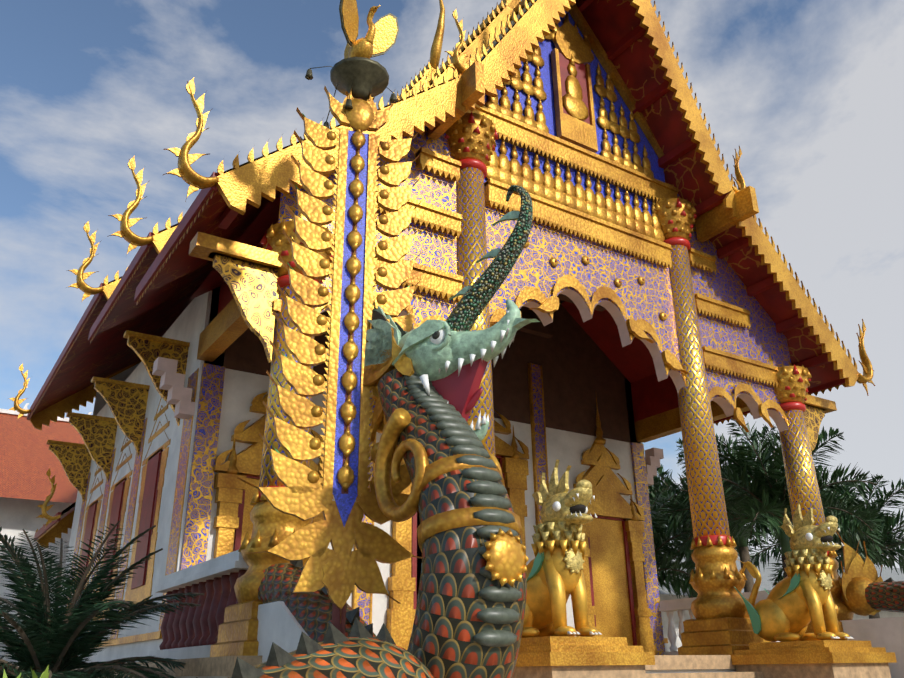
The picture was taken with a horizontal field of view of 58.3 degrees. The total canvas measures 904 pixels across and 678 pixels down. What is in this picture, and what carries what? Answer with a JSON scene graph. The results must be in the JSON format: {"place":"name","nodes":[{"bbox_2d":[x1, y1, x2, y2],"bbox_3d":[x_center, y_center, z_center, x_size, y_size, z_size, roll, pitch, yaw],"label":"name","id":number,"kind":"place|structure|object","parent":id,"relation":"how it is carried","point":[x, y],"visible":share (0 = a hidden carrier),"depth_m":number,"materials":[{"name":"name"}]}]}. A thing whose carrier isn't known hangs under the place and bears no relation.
{"place":"outdoors","nodes":[
{"label":"outdoors","id":0,"kind":"place"},
{"bbox_2d":[0,403,91,666],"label":"building","id":1,"kind":"structure","parent":0,"point":[28,459],"depth_m":21.58,"materials":[{"name":"red tile"}]},
{"bbox_2d":[0,0,903,567],"label":"sky","id":2,"kind":"structure","parent":0,"point":[810,93],"materials":[{"name":"blue"}]},
{"bbox_2d":[456,167,495,456],"bbox_3d":[0.226,-0.103,9.095,0.440,4.070,0.440,13,-26,-31],"label":"column shaft","id":3,"kind":"object","parent":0,"point":[471,239],"visible":0.31,"depth_m":9.29,"materials":[{"name":"gold metal"}]},
{"bbox_2d":[668,245,729,537],"bbox_3d":[3.236,0.612,10.934,0.440,4.070,0.440,13,-26,-31],"label":"column shaft","id":4,"kind":"object","parent":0,"point":[706,497],"visible":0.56,"depth_m":10.59,"materials":[{"name":"gold metal"}]},
{"bbox_2d":[658,547,903,651],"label":"wall","id":5,"kind":"structure","parent":0,"point":[766,577],"depth_m":30.16,"materials":[{"name":"white paint"}]},
{"bbox_2d":[779,410,824,531],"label":"column shaft","id":6,"kind":"structure","parent":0,"point":[801,477],"depth_m":11.52,"materials":[{"name":"gold metal"}]},
{"label":"ground","id":7,"kind":"structure","parent":0,"visible":0},
{"bbox_2d":[3,665,52,677],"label":"shrub","id":8,"kind":"object","parent":7,"relation":"on","point":[45,673],"visible":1,"depth_m":2.60,"materials":[{"name":"green plant"}]},
{"bbox_2d":[0,521,204,677],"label":"palm","id":9,"kind":"object","parent":7,"relation":"on","point":[47,636],"visible":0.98,"depth_m":6.56,"materials":[{"name":"green plant"}]},
{"bbox_2d":[196,617,433,677],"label":"naga body","id":10,"kind":"object","parent":7,"relation":"on","point":[360,651],"visible":1,"depth_m":3.48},
{"bbox_2d":[237,0,421,634],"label":"decorative banner pole","id":11,"kind":"object","parent":7,"relation":"on","point":[340,569],"visible":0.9,"depth_m":5.87,"materials":[{"name":"gold metal"}]},
{"bbox_2d":[46,197,836,662],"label":"temple hall","id":12,"kind":"structure","parent":7,"relation":"on","point":[172,427],"depth_m":12.34,"materials":[{"name":"white paint"}]},
{"bbox_2d":[34,501,75,547],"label":"roof","id":13,"kind":"structure","parent":12,"relation":"on","point":[49,533],"depth_m":18.74,"materials":[{"name":"gold metal"}]},
{"bbox_2d":[36,469,60,526],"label":"roof finials","id":14,"kind":"object","parent":13,"relation":"attached to","point":[45,509],"visible":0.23,"depth_m":16.01,"materials":[{"name":"gold metal"}]},
{"bbox_2d":[26,62,440,429],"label":"roof","id":15,"kind":"structure","parent":12,"relation":"on","point":[80,363],"depth_m":15.21,"materials":[{"name":"red wood"}]},
{"bbox_2d":[9,363,30,419],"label":"roof finials","id":16,"kind":"object","parent":15,"relation":"attached to","point":[18,408],"visible":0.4,"depth_m":16.11,"materials":[{"name":"gold metal"}]},
{"bbox_2d":[66,0,444,300],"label":"roof finials","id":17,"kind":"object","parent":15,"relation":"attached to","point":[82,276],"visible":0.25,"depth_m":11.24,"materials":[{"name":"gold metal"}]},
{"bbox_2d":[88,0,520,342],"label":"roof","id":18,"kind":"structure","parent":12,"relation":"on","point":[120,306],"depth_m":11.66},
{"bbox_2d":[107,97,375,255],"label":"roof finials","id":19,"kind":"object","parent":18,"relation":"attached to","point":[128,235],"visible":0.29,"depth_m":8.97,"materials":[{"name":"gold metal"}]},
{"bbox_2d":[134,0,858,425],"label":"roof bargeboard","id":20,"kind":"object","parent":12,"relation":"on","point":[630,36],"visible":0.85,"depth_m":11.55,"materials":[{"name":"gold metal"}]},
{"bbox_2d":[163,7,874,395],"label":"roof finials","id":21,"kind":"object","parent":20,"relation":"attached to","point":[189,175],"visible":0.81,"depth_m":7.34,"materials":[{"name":"gold metal"}]},
{"bbox_2d":[272,3,791,431],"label":"pediment","id":22,"kind":"structure","parent":20,"relation":"attached to","point":[574,156],"depth_m":10.92,"materials":[{"name":"gold metal"}]},
{"bbox_2d":[71,550,903,677],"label":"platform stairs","id":23,"kind":"structure","parent":7,"relation":"on","point":[873,648],"depth_m":8.09,"materials":[{"name":"stone"}]},
{"bbox_2d":[210,220,333,656],"bbox_3d":[-1.513,0.789,7.485,0.800,4.000,0.800,13,-26,-31],"label":"column base","id":24,"kind":"object","parent":23,"relation":"on","point":[238,627],"visible":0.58,"depth_m":6.82,"materials":[{"name":"gold metal"}]},
{"bbox_2d":[259,285,315,486],"bbox_3d":[-1.518,0.456,7.621,0.440,1.960,0.440,13,-26,-31],"label":"column shaft","id":25,"kind":"object","parent":24,"relation":"on","point":[268,477],"visible":0.17,"depth_m":7.41,"materials":[{"name":"gold metal"}]},
{"bbox_2d":[258,185,539,677],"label":"naga statue","id":26,"kind":"object","parent":23,"relation":"on","point":[470,611],"visible":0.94,"depth_m":4.88,"materials":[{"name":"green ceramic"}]},
{"bbox_2d":[445,111,498,178],"bbox_3d":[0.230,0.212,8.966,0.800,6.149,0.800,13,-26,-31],"label":"column capital","id":27,"kind":"object","parent":23,"relation":"on","point":[471,137],"visible":0.27,"depth_m":9.77,"materials":[{"name":"gold metal"}]},
{"bbox_2d":[521,459,600,637],"bbox_3d":[0.775,1.931,7.406,0.580,1.531,1.505,13,-26,-31],"label":"guardian lion statue","id":28,"kind":"object","parent":23,"relation":"on","point":[554,576],"visible":0.73,"depth_m":7.00,"materials":[{"name":"gold metal"}]},
{"bbox_2d":[655,198,769,654],"bbox_3d":[3.241,0.926,10.805,0.800,6.149,0.800,13,-26,-31],"label":"column base","id":29,"kind":"object","parent":23,"relation":"on","point":[720,624],"visible":0.79,"depth_m":9.73,"materials":[{"name":"gold metal"}]},
{"bbox_2d":[734,498,853,641],"bbox_3d":[3.785,2.646,9.245,0.580,1.531,1.505,13,-26,-31],"label":"guardian lion statue","id":30,"kind":"object","parent":23,"relation":"on","point":[795,603],"visible":0.96,"depth_m":8.88,"materials":[{"name":"gold metal"}]},
{"bbox_2d":[773,364,853,640],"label":"column capital and base","id":31,"kind":"structure","parent":23,"relation":"on","point":[792,391],"depth_m":11.83,"materials":[{"name":"gold metal"}]},
{"bbox_2d":[836,530,903,615],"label":"naga tail","id":32,"kind":"object","parent":23,"relation":"on","point":[866,590],"visible":0.98,"depth_m":10.52,"materials":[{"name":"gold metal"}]},
{"bbox_2d":[648,481,676,571],"bbox_3d":[4.046,6.356,19.966,4.147,6.134,3.939,13,-26,-31],"label":"palm","id":33,"kind":"object","parent":7,"relation":"on","point":[671,563],"visible":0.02,"depth_m":19.66,"materials":[{"name":"green plant"}]},
{"bbox_2d":[648,486,697,597],"bbox_3d":[4.073,5.568,17.128,3.850,5.439,4.219,13,-26,-31],"label":"palm","id":34,"kind":"object","parent":7,"relation":"on","point":[678,581],"visible":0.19,"depth_m":16.95,"materials":[{"name":"green plant"}]},
{"bbox_2d":[649,464,766,597],"bbox_3d":[6.599,6.560,21.485,3.885,6.848,4.291,13,-26,-31],"label":"palm","id":35,"kind":"object","parent":7,"relation":"on","point":[658,481],"visible":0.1,"depth_m":22.11,"materials":[{"name":"green plant"}]},
{"bbox_2d":[648,424,792,591],"bbox_3d":[6.847,5.426,18.501,4.314,6.676,3.928,13,-26,-31],"label":"palm","id":36,"kind":"object","parent":7,"relation":"on","point":[743,550],"depth_m":18.98,"materials":[{"name":"green plant"}]},
{"bbox_2d":[668,418,886,577],"bbox_3d":[6.596,4.514,15.590,4.392,6.160,4.044,13,-26,-31],"label":"palm","id":37,"kind":"object","parent":7,"relation":"on","point":[772,504],"visible":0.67,"depth_m":15.80,"materials":[{"name":"green plant"}]},
{"bbox_2d":[749,473,903,570],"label":"palm","id":38,"kind":"object","parent":7,"relation":"on","point":[764,552],"visible":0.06,"depth_m":22.35,"materials":[{"name":"green plant"}]},
{"bbox_2d":[768,464,903,618],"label":"palm","id":39,"kind":"object","parent":7,"relation":"on","point":[886,522],"visible":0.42,"depth_m":18.91,"materials":[{"name":"green plant"}]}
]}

